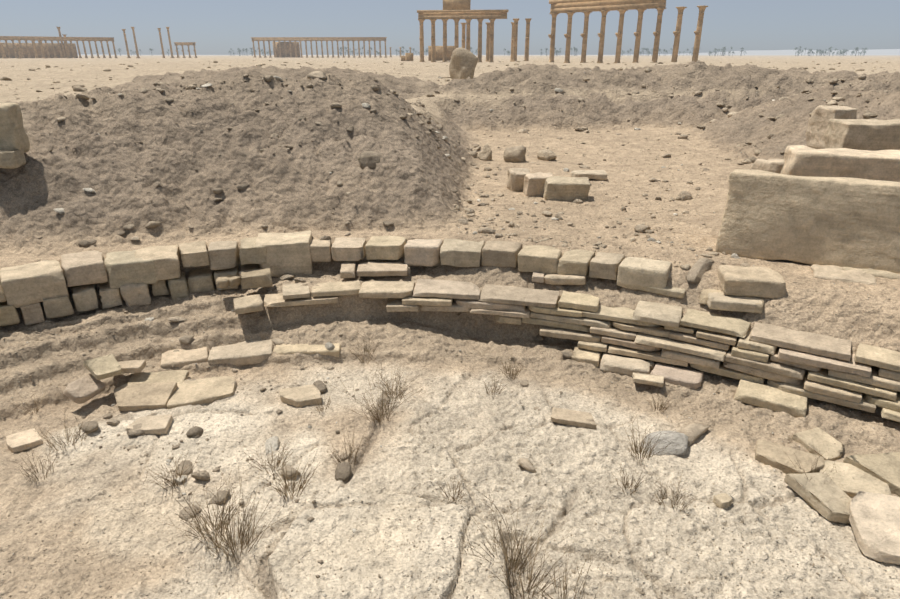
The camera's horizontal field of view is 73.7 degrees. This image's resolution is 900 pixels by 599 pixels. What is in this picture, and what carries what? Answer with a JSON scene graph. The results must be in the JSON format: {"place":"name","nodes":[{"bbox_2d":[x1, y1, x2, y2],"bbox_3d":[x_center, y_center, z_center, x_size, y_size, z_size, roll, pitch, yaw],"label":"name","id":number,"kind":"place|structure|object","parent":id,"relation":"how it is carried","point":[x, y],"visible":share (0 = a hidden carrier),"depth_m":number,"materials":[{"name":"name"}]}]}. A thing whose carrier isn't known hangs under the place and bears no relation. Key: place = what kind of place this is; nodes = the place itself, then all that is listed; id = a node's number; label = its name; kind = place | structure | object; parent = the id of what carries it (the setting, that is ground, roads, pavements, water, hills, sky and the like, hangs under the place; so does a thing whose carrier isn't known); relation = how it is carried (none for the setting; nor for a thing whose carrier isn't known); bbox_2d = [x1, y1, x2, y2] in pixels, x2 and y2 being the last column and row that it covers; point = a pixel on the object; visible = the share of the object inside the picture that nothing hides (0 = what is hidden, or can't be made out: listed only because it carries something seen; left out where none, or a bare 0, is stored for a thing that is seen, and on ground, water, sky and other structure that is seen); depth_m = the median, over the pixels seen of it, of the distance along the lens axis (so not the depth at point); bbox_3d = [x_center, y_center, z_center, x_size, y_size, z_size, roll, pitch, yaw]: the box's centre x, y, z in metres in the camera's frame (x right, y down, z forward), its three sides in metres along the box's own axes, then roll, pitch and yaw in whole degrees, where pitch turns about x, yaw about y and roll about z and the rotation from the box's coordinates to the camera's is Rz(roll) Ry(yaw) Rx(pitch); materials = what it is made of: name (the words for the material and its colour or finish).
{"place":"outdoors","nodes":[
{"label":"outdoors","id":0,"kind":"place"},
{"bbox_2d":[0,55,899,598],"bbox_3d":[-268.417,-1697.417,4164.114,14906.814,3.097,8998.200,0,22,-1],"label":"terrain","id":1,"kind":"structure","parent":0,"point":[410,195],"depth_m":6.57,"materials":[{"name":"soil"}]},
{"bbox_2d":[0,0,707,62],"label":"ruined colonnades","id":2,"kind":"object","parent":1,"relation":"on","point":[456,11],"visible":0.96,"depth_m":138.31,"materials":[{"name":"stone"}]},
{"bbox_2d":[7,329,836,598],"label":"dry weeds","id":3,"kind":"object","parent":1,"relation":"on","point":[222,523],"visible":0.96,"depth_m":4.59,"materials":[{"name":"brown plant"}]},
{"bbox_2d":[0,103,899,564],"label":"stone blocks","id":4,"kind":"structure","parent":1,"relation":"on","point":[824,203],"depth_m":6.85,"materials":[{"name":"stone"}]},
{"bbox_2d":[0,47,899,598],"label":"rubble stones","id":5,"kind":"object","parent":1,"relation":"on","point":[462,63],"visible":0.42,"depth_m":7.72,"materials":[{"name":"beige stone"}]},
{"bbox_2d":[117,46,867,55],"bbox_3d":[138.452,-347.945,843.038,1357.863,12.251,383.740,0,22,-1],"label":"palm grove","id":6,"kind":"object","parent":1,"relation":"on","point":[556,52],"visible":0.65,"depth_m":812.88,"materials":[{"name":"green plant"}]},
{"bbox_2d":[0,0,899,54],"label":"sky","id":7,"kind":"structure","parent":0,"point":[216,27],"materials":[{"name":"blue"}]},
{"bbox_2d":[78,49,899,54],"bbox_3d":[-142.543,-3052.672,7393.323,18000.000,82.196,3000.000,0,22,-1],"label":"hills","id":8,"kind":"structure","parent":0,"point":[868,52],"depth_m":6859.09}
]}

